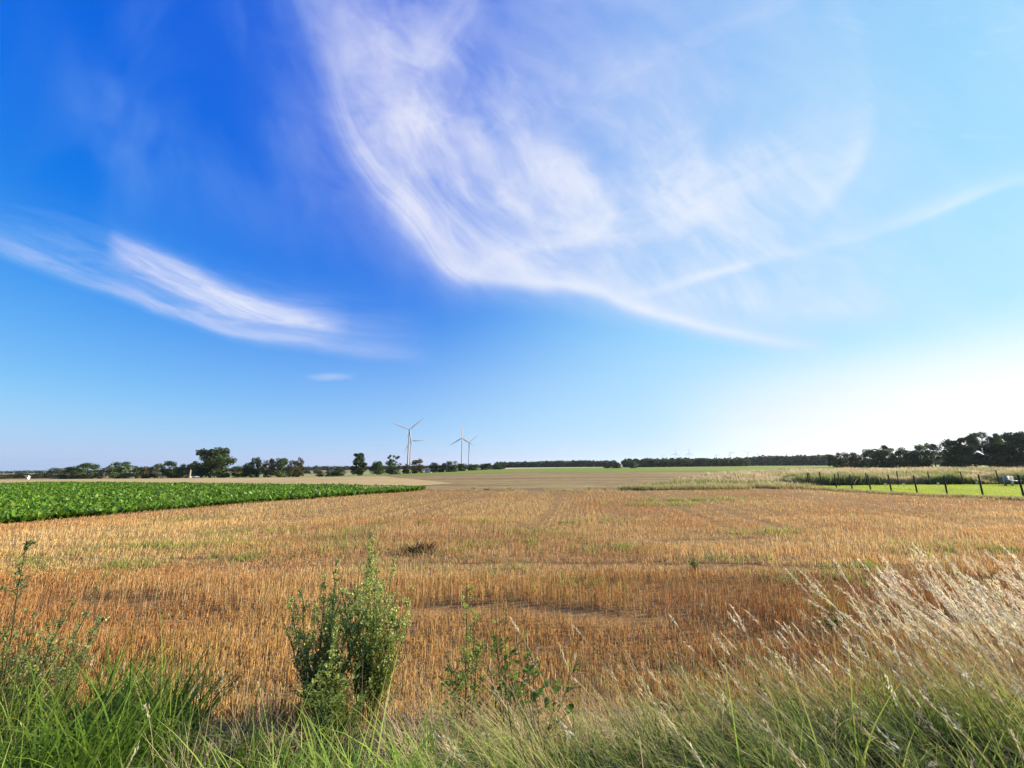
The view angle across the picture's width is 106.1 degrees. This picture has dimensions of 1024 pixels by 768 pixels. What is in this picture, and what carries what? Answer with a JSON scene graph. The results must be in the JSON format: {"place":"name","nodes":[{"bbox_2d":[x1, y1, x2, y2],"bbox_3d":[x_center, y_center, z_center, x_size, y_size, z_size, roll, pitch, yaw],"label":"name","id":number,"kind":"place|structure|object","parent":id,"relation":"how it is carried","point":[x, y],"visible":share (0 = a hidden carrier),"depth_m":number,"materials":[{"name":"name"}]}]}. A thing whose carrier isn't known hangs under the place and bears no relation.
{"place":"outdoors","nodes":[
{"label":"outdoors","id":0,"kind":"place"},
{"bbox_2d":[0,481,425,524],"bbox_3d":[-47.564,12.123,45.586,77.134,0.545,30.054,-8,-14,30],"label":"beet crop","id":1,"kind":"object","parent":0,"point":[27,501],"visible":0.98,"depth_m":28.72,"materials":[{"name":"green plant"}]},
{"bbox_2d":[0,475,449,485],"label":"tan field","id":2,"kind":"structure","parent":0,"point":[371,480],"depth_m":81.27,"materials":[{"name":"beige plant"}]},
{"bbox_2d":[195,470,424,477],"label":"pasture","id":3,"kind":"structure","parent":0,"point":[366,473],"depth_m":290.05,"materials":[{"name":"plant"}]},
{"bbox_2d":[180,461,200,477],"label":"broadleaf tree","id":4,"kind":"object","parent":3,"relation":"on","point":[191,464],"visible":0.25,"depth_m":254.36,"materials":[{"name":"green plant"}]},
{"bbox_2d":[185,447,237,477],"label":"broadleaf tree","id":5,"kind":"object","parent":3,"relation":"on","point":[212,465],"visible":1,"depth_m":243.95,"materials":[{"name":"green plant"}]},
{"bbox_2d":[228,465,242,477],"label":"bush","id":6,"kind":"object","parent":3,"relation":"on","point":[236,471],"visible":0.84,"depth_m":254.34,"materials":[{"name":"green plant"}]},
{"bbox_2d":[241,463,253,477],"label":"bush","id":7,"kind":"object","parent":3,"relation":"on","point":[244,473],"visible":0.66,"depth_m":250.94,"materials":[{"name":"green plant"}]},
{"bbox_2d":[245,457,261,476],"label":"broadleaf tree","id":8,"kind":"object","parent":3,"relation":"on","point":[251,469],"visible":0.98,"depth_m":249.73,"materials":[{"name":"green plant"}]},
{"bbox_2d":[259,458,276,476],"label":"broadleaf tree","id":9,"kind":"object","parent":3,"relation":"on","point":[266,471],"visible":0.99,"depth_m":247.20,"materials":[{"name":"green plant"}]},
{"bbox_2d":[273,457,288,476],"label":"broadleaf tree","id":10,"kind":"object","parent":3,"relation":"on","point":[281,468],"visible":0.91,"depth_m":251.00,"materials":[{"name":"green plant"}]},
{"bbox_2d":[285,460,300,476],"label":"broadleaf tree","id":11,"kind":"object","parent":3,"relation":"on","point":[291,470],"visible":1,"depth_m":243.02,"materials":[{"name":"green plant"}]},
{"bbox_2d":[295,456,304,476],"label":"broadleaf tree","id":12,"kind":"object","parent":3,"relation":"on","point":[300,472],"visible":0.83,"depth_m":247.53,"materials":[{"name":"green plant"}]},
{"bbox_2d":[304,467,311,473],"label":"bush","id":13,"kind":"object","parent":3,"relation":"on","point":[307,470],"visible":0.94,"depth_m":467.77,"materials":[{"name":"green plant"}]},
{"bbox_2d":[313,465,321,472],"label":"broadleaf tree","id":14,"kind":"object","parent":3,"relation":"on","point":[316,468],"visible":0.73,"depth_m":467.65,"materials":[{"name":"green plant"}]},
{"bbox_2d":[315,471,324,476],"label":"bush","id":15,"kind":"object","parent":3,"relation":"on","point":[319,474],"visible":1,"depth_m":254.50,"materials":[{"name":"green plant"}]},
{"bbox_2d":[326,467,335,472],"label":"bush","id":16,"kind":"object","parent":3,"relation":"on","point":[330,470],"visible":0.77,"depth_m":467.38,"materials":[{"name":"green plant"}]},
{"bbox_2d":[327,468,346,475],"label":"bush","id":17,"kind":"object","parent":3,"relation":"on","point":[337,472],"visible":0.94,"depth_m":247.14,"materials":[{"name":"green plant"}]},
{"bbox_2d":[350,453,367,475],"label":"broadleaf tree","id":18,"kind":"object","parent":3,"relation":"on","point":[360,465],"visible":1,"depth_m":237.20,"materials":[{"name":"green plant"}]},
{"bbox_2d":[369,460,384,474],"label":"broadleaf tree","id":19,"kind":"object","parent":3,"relation":"on","point":[374,467],"visible":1,"depth_m":243.39,"materials":[{"name":"green plant"}]},
{"bbox_2d":[382,455,400,473],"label":"broadleaf tree","id":20,"kind":"object","parent":3,"relation":"on","point":[391,468],"visible":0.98,"depth_m":236.98,"materials":[{"name":"green plant"}]},
{"bbox_2d":[0,465,929,524],"bbox_3d":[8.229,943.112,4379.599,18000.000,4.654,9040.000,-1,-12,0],"label":"ground","id":21,"kind":"structure","parent":0,"point":[534,481],"depth_m":65.48,"materials":[{"name":"soil"}]},
{"bbox_2d":[0,474,10,478],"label":"bush","id":22,"kind":"object","parent":21,"relation":"on","point":[4,477],"visible":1,"depth_m":321.70,"materials":[{"name":"green plant"}]},
{"bbox_2d":[3,474,22,478],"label":"bush","id":23,"kind":"object","parent":21,"relation":"on","point":[11,475],"visible":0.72,"depth_m":329.81,"materials":[{"name":"green plant"}]},
{"bbox_2d":[12,472,31,477],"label":"broadleaf tree","id":24,"kind":"object","parent":21,"relation":"on","point":[20,474],"visible":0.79,"depth_m":333.78,"materials":[{"name":"green plant"}]},
{"bbox_2d":[30,473,44,478],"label":"bush","id":25,"kind":"object","parent":21,"relation":"on","point":[34,475],"visible":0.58,"depth_m":328.74,"materials":[{"name":"green plant"}]},
{"bbox_2d":[42,468,63,478],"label":"broadleaf tree","id":26,"kind":"object","parent":21,"relation":"on","point":[57,471],"visible":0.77,"depth_m":291.79,"materials":[{"name":"green plant"}]},
{"bbox_2d":[56,466,85,478],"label":"broadleaf tree","id":27,"kind":"object","parent":21,"relation":"on","point":[67,473],"visible":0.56,"depth_m":253.90,"materials":[{"name":"green plant"}]},
{"bbox_2d":[65,463,103,478],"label":"broadleaf tree","id":28,"kind":"object","parent":21,"relation":"on","point":[77,473],"visible":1,"depth_m":250.01,"materials":[{"name":"green plant"}]},
{"bbox_2d":[96,468,107,478],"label":"broadleaf tree","id":29,"kind":"object","parent":21,"relation":"on","point":[100,476],"visible":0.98,"depth_m":255.27,"materials":[{"name":"green plant"}]},
{"bbox_2d":[104,463,117,477],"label":"broadleaf tree","id":30,"kind":"object","parent":21,"relation":"on","point":[107,468],"visible":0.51,"depth_m":254.75,"materials":[{"name":"green plant"}]},
{"bbox_2d":[107,462,134,478],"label":"broadleaf tree","id":31,"kind":"object","parent":21,"relation":"on","point":[116,472],"visible":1,"depth_m":248.04,"materials":[{"name":"green plant"}]},
{"bbox_2d":[130,466,142,477],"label":"bush","id":32,"kind":"object","parent":21,"relation":"on","point":[137,469],"visible":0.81,"depth_m":261.00,"materials":[{"name":"green plant"}]},
{"bbox_2d":[0,468,276,473],"bbox_3d":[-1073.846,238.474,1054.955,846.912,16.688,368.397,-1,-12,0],"label":"wood","id":33,"kind":"object","parent":21,"relation":"on","point":[36,471],"visible":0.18,"depth_m":1007.51,"materials":[{"name":"green plant"}]},
{"bbox_2d":[137,466,156,477],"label":"bush","id":34,"kind":"object","parent":21,"relation":"on","point":[145,473],"visible":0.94,"depth_m":251.00,"materials":[{"name":"green plant"}]},
{"bbox_2d":[150,463,164,477],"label":"broadleaf tree","id":35,"kind":"object","parent":21,"relation":"on","point":[156,467],"visible":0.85,"depth_m":255.09,"materials":[{"name":"green plant"}]},
{"bbox_2d":[158,461,179,477],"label":"broadleaf tree","id":36,"kind":"object","parent":21,"relation":"on","point":[168,474],"visible":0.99,"depth_m":249.14,"materials":[{"name":"green plant"}]},
{"bbox_2d":[173,463,186,477],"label":"broadleaf tree","id":37,"kind":"object","parent":21,"relation":"on","point":[182,474],"visible":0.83,"depth_m":253.13,"materials":[{"name":"green plant"}]},
{"bbox_2d":[304,465,492,469],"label":"wood","id":38,"kind":"object","parent":21,"relation":"on","point":[348,467],"visible":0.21,"depth_m":1185.43,"materials":[{"name":"green plant"}]},
{"bbox_2d":[393,418,423,464],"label":"wind turbine","id":39,"kind":"object","parent":21,"relation":"on","point":[409,435],"visible":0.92,"depth_m":1039.61,"materials":[{"name":"white metal"}]},
{"bbox_2d":[404,430,423,465],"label":"wind turbine","id":40,"kind":"object","parent":21,"relation":"on","point":[410,447],"visible":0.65,"depth_m":1480.97,"materials":[{"name":"white metal"}]},
{"bbox_2d":[449,425,472,463],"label":"wind turbine","id":41,"kind":"object","parent":21,"relation":"on","point":[461,444],"visible":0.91,"depth_m":1373.96,"materials":[{"name":"white metal"}]},
{"bbox_2d":[461,436,476,464],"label":"wind turbine","id":42,"kind":"object","parent":21,"relation":"on","point":[469,448],"visible":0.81,"depth_m":1615.24,"materials":[{"name":"white metal"}]},
{"bbox_2d":[494,460,616,467],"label":"wood","id":43,"kind":"object","parent":21,"relation":"on","point":[572,463],"visible":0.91,"depth_m":713.68,"materials":[{"name":"green plant"}]},
{"bbox_2d":[410,467,591,471],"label":"ripe field","id":44,"kind":"structure","parent":0,"point":[539,467],"depth_m":550.73,"materials":[{"name":"green plant"}]},
{"bbox_2d":[0,487,1023,750],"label":"stubble field","id":45,"kind":"structure","parent":0,"point":[446,605],"depth_m":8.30,"materials":[{"name":"beige plant"}]},
{"bbox_2d":[0,581,109,728],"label":"feathery weed","id":46,"kind":"object","parent":45,"relation":"on","point":[79,661],"visible":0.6,"depth_m":3.04,"materials":[{"name":"green plant"}]},
{"bbox_2d":[87,672,143,715],"bbox_3d":[-3.126,2.508,3.076,0.351,0.602,0.277,-1,-12,0],"label":"seedling weed","id":47,"kind":"object","parent":45,"relation":"on","point":[120,682],"visible":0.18,"depth_m":3.03,"materials":[{"name":"green plant"}]},
{"bbox_2d":[283,558,369,715],"bbox_3d":[-1.518,2.119,3.118,0.663,1.354,0.615,-10,-15,37],"label":"goosefoot plant","id":48,"kind":"object","parent":45,"relation":"on","point":[330,648],"visible":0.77,"depth_m":3.11,"materials":[{"name":"green plant"}]},
{"bbox_2d":[336,527,414,721],"bbox_3d":[-1.157,2.060,3.301,0.688,1.602,0.631,-1,-12,0],"label":"goosefoot plant","id":49,"kind":"object","parent":45,"relation":"on","point":[369,657],"visible":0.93,"depth_m":3.16,"materials":[{"name":"green plant"}]},
{"bbox_2d":[390,538,450,554],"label":"dead weed","id":50,"kind":"object","parent":45,"relation":"on","point":[419,547],"visible":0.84,"depth_m":9.84,"materials":[{"name":"plant"}]},
{"bbox_2d":[433,585,489,723],"bbox_3d":[-0.355,2.193,3.079,0.430,1.172,0.524,-11,-16,41],"label":"broadleaf weed","id":51,"kind":"object","parent":45,"relation":"on","point":[470,657],"visible":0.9,"depth_m":3.04,"materials":[{"name":"green plant"}]},
{"bbox_2d":[466,598,541,728],"bbox_3d":[-0.063,2.207,3.029,0.598,1.052,0.475,-1,-12,0],"label":"broadleaf weed","id":52,"kind":"object","parent":45,"relation":"on","point":[506,665],"visible":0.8,"depth_m":2.98,"materials":[{"name":"green plant"}]},
{"bbox_2d":[0,488,1023,754],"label":"loose straw","id":53,"kind":"object","parent":45,"relation":"on","point":[514,592],"visible":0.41,"depth_m":6.72,"materials":[{"name":"beige plant"}]},
{"bbox_2d":[0,489,1023,651],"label":"green regrowth","id":54,"kind":"object","parent":45,"relation":"on","point":[532,540],"visible":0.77,"depth_m":10.00,"materials":[{"name":"green plant"}]},
{"bbox_2d":[686,553,698,569],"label":"seedling weed","id":55,"kind":"object","parent":45,"relation":"on","point":[693,563],"visible":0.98,"depth_m":8.04,"materials":[{"name":"green plant"}]},
{"bbox_2d":[816,600,853,634],"bbox_3d":[4.228,3.058,4.956,0.486,0.474,0.400,9,-15,-37],"label":"seedling weed","id":56,"kind":"object","parent":45,"relation":"on","point":[835,620],"visible":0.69,"depth_m":5.01,"materials":[{"name":"green plant"}]},
{"bbox_2d":[0,0,1023,470],"label":"sky","id":57,"kind":"structure","parent":0,"point":[549,230],"materials":[{"name":"blue"}]},
{"bbox_2d":[1,745,1023,767],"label":"verge","id":58,"kind":"structure","parent":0,"point":[330,758],"depth_m":2.50,"materials":[{"name":"green plant"}]},
{"bbox_2d":[0,533,77,745],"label":"tall weed","id":59,"kind":"object","parent":58,"relation":"on","point":[50,642],"visible":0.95,"depth_m":2.63,"materials":[{"name":"green plant"}]},
{"bbox_2d":[296,652,372,750],"bbox_3d":[-1.289,2.238,2.724,0.506,0.690,0.418,-1,-12,0],"label":"goosefoot plant","id":60,"kind":"object","parent":58,"relation":"on","point":[333,702],"visible":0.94,"depth_m":2.69,"materials":[{"name":"green plant"}]},
{"bbox_2d":[0,590,1023,767],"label":"verge grass","id":61,"kind":"structure","parent":58,"relation":"on","point":[115,736],"depth_m":2.28,"materials":[{"name":"green plant"}]},
{"bbox_2d":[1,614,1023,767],"bbox_3d":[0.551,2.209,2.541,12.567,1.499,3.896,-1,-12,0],"label":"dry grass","id":62,"kind":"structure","parent":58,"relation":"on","point":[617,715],"depth_m":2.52,"materials":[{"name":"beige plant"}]},
{"bbox_2d":[8,542,1023,767],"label":"plume grass","id":63,"kind":"structure","parent":58,"relation":"on","point":[993,612],"depth_m":2.67,"materials":[{"name":"plant"}]},
{"bbox_2d":[498,628,583,739],"bbox_3d":[0.187,2.205,2.821,0.542,0.832,0.464,-12,-17,42],"label":"broadleaf weed","id":64,"kind":"object","parent":58,"relation":"on","point":[555,687],"visible":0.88,"depth_m":2.82,"materials":[{"name":"green plant"}]},
{"bbox_2d":[358,466,1023,500],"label":"rough grass","id":65,"kind":"structure","parent":0,"point":[792,478],"depth_m":39.62,"materials":[{"name":"beige plant"}]},
{"bbox_2d":[366,464,1023,476],"bbox_3d":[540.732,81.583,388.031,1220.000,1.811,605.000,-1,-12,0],"label":"green meadow","id":66,"kind":"structure","parent":0,"point":[674,469],"depth_m":213.09,"materials":[{"name":"green plant"}]},
{"bbox_2d":[402,464,412,473],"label":"bush","id":67,"kind":"object","parent":66,"relation":"on","point":[406,470],"visible":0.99,"depth_m":241.01,"materials":[{"name":"green plant"}]},
{"bbox_2d":[410,459,424,472],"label":"broadleaf tree","id":68,"kind":"object","parent":66,"relation":"on","point":[416,468],"visible":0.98,"depth_m":236.97,"materials":[{"name":"green plant"}]},
{"bbox_2d":[429,462,439,472],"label":"broadleaf tree","id":69,"kind":"object","parent":66,"relation":"on","point":[432,466],"visible":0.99,"depth_m":253.55,"materials":[{"name":"green plant"}]},
{"bbox_2d":[437,465,445,471],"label":"bush","id":70,"kind":"object","parent":66,"relation":"on","point":[440,467],"visible":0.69,"depth_m":256.83,"materials":[{"name":"green plant"}]},
{"bbox_2d":[441,461,458,471],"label":"broadleaf tree","id":71,"kind":"object","parent":66,"relation":"on","point":[453,468],"visible":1,"depth_m":254.75,"materials":[{"name":"green plant"}]},
{"bbox_2d":[457,463,467,470],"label":"bush","id":72,"kind":"object","parent":66,"relation":"on","point":[462,467],"visible":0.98,"depth_m":291.67,"materials":[{"name":"green plant"}]},
{"bbox_2d":[468,464,479,469],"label":"bush","id":73,"kind":"object","parent":66,"relation":"on","point":[474,467],"visible":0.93,"depth_m":309.68,"materials":[{"name":"green plant"}]},
{"bbox_2d":[479,463,494,469],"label":"broadleaf tree","id":74,"kind":"object","parent":66,"relation":"on","point":[485,466],"visible":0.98,"depth_m":330.67,"materials":[{"name":"green plant"}]},
{"bbox_2d":[493,464,504,468],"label":"bush","id":75,"kind":"object","parent":66,"relation":"on","point":[499,466],"visible":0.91,"depth_m":339.68,"materials":[{"name":"green plant"}]},
{"bbox_2d":[610,462,621,467],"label":"broadleaf tree","id":76,"kind":"object","parent":66,"relation":"on","point":[617,465],"visible":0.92,"depth_m":321.33,"materials":[{"name":"green plant"}]},
{"bbox_2d":[627,461,638,467],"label":"broadleaf tree","id":77,"kind":"object","parent":66,"relation":"on","point":[634,463],"visible":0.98,"depth_m":321.64,"materials":[{"name":"green plant"}]},
{"bbox_2d":[621,457,750,466],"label":"wood","id":78,"kind":"object","parent":66,"relation":"on","point":[680,462],"visible":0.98,"depth_m":475.15,"materials":[{"name":"green plant"}]},
{"bbox_2d":[745,454,830,465],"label":"wood","id":79,"kind":"object","parent":66,"relation":"on","point":[801,460],"visible":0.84,"depth_m":552.02,"materials":[{"name":"green plant"}]},
{"bbox_2d":[826,455,837,466],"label":"broadleaf tree","id":80,"kind":"object","parent":66,"relation":"on","point":[832,459],"visible":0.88,"depth_m":234.43,"materials":[{"name":"green plant"}]},
{"bbox_2d":[834,452,848,466],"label":"broadleaf tree","id":81,"kind":"object","parent":66,"relation":"on","point":[839,462],"visible":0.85,"depth_m":229.88,"materials":[{"name":"green plant"}]},
{"bbox_2d":[842,452,864,466],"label":"broadleaf tree","id":82,"kind":"object","parent":66,"relation":"on","point":[853,457],"visible":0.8,"depth_m":220.35,"materials":[{"name":"green plant"}]},
{"bbox_2d":[859,449,877,466],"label":"broadleaf tree","id":83,"kind":"object","parent":66,"relation":"on","point":[864,455],"visible":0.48,"depth_m":210.98,"materials":[{"name":"green plant"}]},
{"bbox_2d":[865,448,898,467],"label":"broadleaf tree","id":84,"kind":"object","parent":66,"relation":"on","point":[881,458],"visible":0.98,"depth_m":194.66,"materials":[{"name":"green plant"}]},
{"bbox_2d":[824,458,940,465],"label":"wood","id":85,"kind":"object","parent":66,"relation":"on","point":[826,461],"visible":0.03,"depth_m":462.15,"materials":[{"name":"green plant"}]},
{"bbox_2d":[880,445,897,460],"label":"broadleaf tree","id":86,"kind":"object","parent":66,"relation":"on","point":[886,447],"visible":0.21,"depth_m":200.96,"materials":[{"name":"green plant"}]},
{"bbox_2d":[885,447,916,467],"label":"broadleaf tree","id":87,"kind":"object","parent":66,"relation":"on","point":[900,458],"visible":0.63,"depth_m":191.40,"materials":[{"name":"green plant"}]},
{"bbox_2d":[902,453,919,467],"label":"bush","id":88,"kind":"object","parent":66,"relation":"on","point":[904,456],"visible":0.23,"depth_m":186.38,"materials":[{"name":"green plant"}]},
{"bbox_2d":[905,444,934,467],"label":"broadleaf tree","id":89,"kind":"object","parent":66,"relation":"on","point":[917,455],"visible":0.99,"depth_m":176.05,"materials":[{"name":"green plant"}]},
{"bbox_2d":[924,443,945,466],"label":"broadleaf tree","id":90,"kind":"object","parent":66,"relation":"on","point":[931,446],"visible":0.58,"depth_m":178.12,"materials":[{"name":"green plant"}]},
{"bbox_2d":[937,459,946,466],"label":"bush","id":91,"kind":"object","parent":66,"relation":"on","point":[942,463],"visible":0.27,"depth_m":166.77,"materials":[{"name":"green plant"}]},
{"bbox_2d":[935,439,971,466],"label":"broadleaf tree","id":92,"kind":"object","parent":66,"relation":"on","point":[946,444],"visible":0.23,"depth_m":163.04,"materials":[{"name":"green plant"}]},
{"bbox_2d":[940,444,993,467],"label":"broadleaf tree","id":93,"kind":"object","parent":66,"relation":"on","point":[963,459],"visible":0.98,"depth_m":153.79,"materials":[{"name":"green plant"}]},
{"bbox_2d":[956,433,985,464],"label":"broadleaf tree","id":94,"kind":"object","parent":66,"relation":"on","point":[972,437],"visible":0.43,"depth_m":159.40,"materials":[{"name":"green plant"}]},
{"bbox_2d":[965,431,998,460],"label":"broadleaf tree","id":95,"kind":"object","parent":66,"relation":"on","point":[985,444],"visible":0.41,"depth_m":157.32,"materials":[{"name":"green plant"}]},
{"bbox_2d":[985,433,1003,454],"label":"broadleaf tree","id":96,"kind":"object","parent":66,"relation":"on","point":[996,436],"visible":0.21,"depth_m":156.40,"materials":[{"name":"green plant"}]},
{"bbox_2d":[985,441,1023,467],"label":"broadleaf tree","id":97,"kind":"object","parent":66,"relation":"on","point":[997,460],"visible":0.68,"depth_m":151.31,"materials":[{"name":"green plant"}]},
{"bbox_2d":[996,431,1023,467],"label":"broadleaf tree","id":98,"kind":"object","parent":66,"relation":"on","point":[1014,442],"visible":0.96,"depth_m":146.98,"materials":[{"name":"green plant"}]},
{"bbox_2d":[818,483,1023,495],"bbox_3d":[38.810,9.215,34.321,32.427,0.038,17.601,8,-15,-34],"label":"lawn","id":99,"kind":"structure","parent":0,"point":[949,488],"depth_m":32.92,"materials":[{"name":"green plant"}]},
{"bbox_2d":[808,470,1016,485],"bbox_3d":[43.238,9.352,37.605,28.034,1.777,1.632,-1,-12,4],"label":"wire fence","id":100,"kind":"object","parent":99,"relation":"on","point":[898,479],"visible":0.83,"depth_m":38.00,"materials":[{"name":"brown wood"}]},
{"bbox_2d":[807,472,1023,495],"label":"wire fence","id":101,"kind":"object","parent":99,"relation":"on","point":[981,488],"visible":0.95,"depth_m":27.66,"materials":[{"name":"brown wood"}]},
{"bbox_2d":[1002,476,1016,485],"bbox_3d":[46.526,9.009,35.812,1.500,0.880,0.560,3,-12,-14],"label":"garden bench","id":102,"kind":"object","parent":99,"relation":"on","point":[1012,479],"visible":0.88,"depth_m":35.98,"materials":[{"name":"paint"}]}
]}

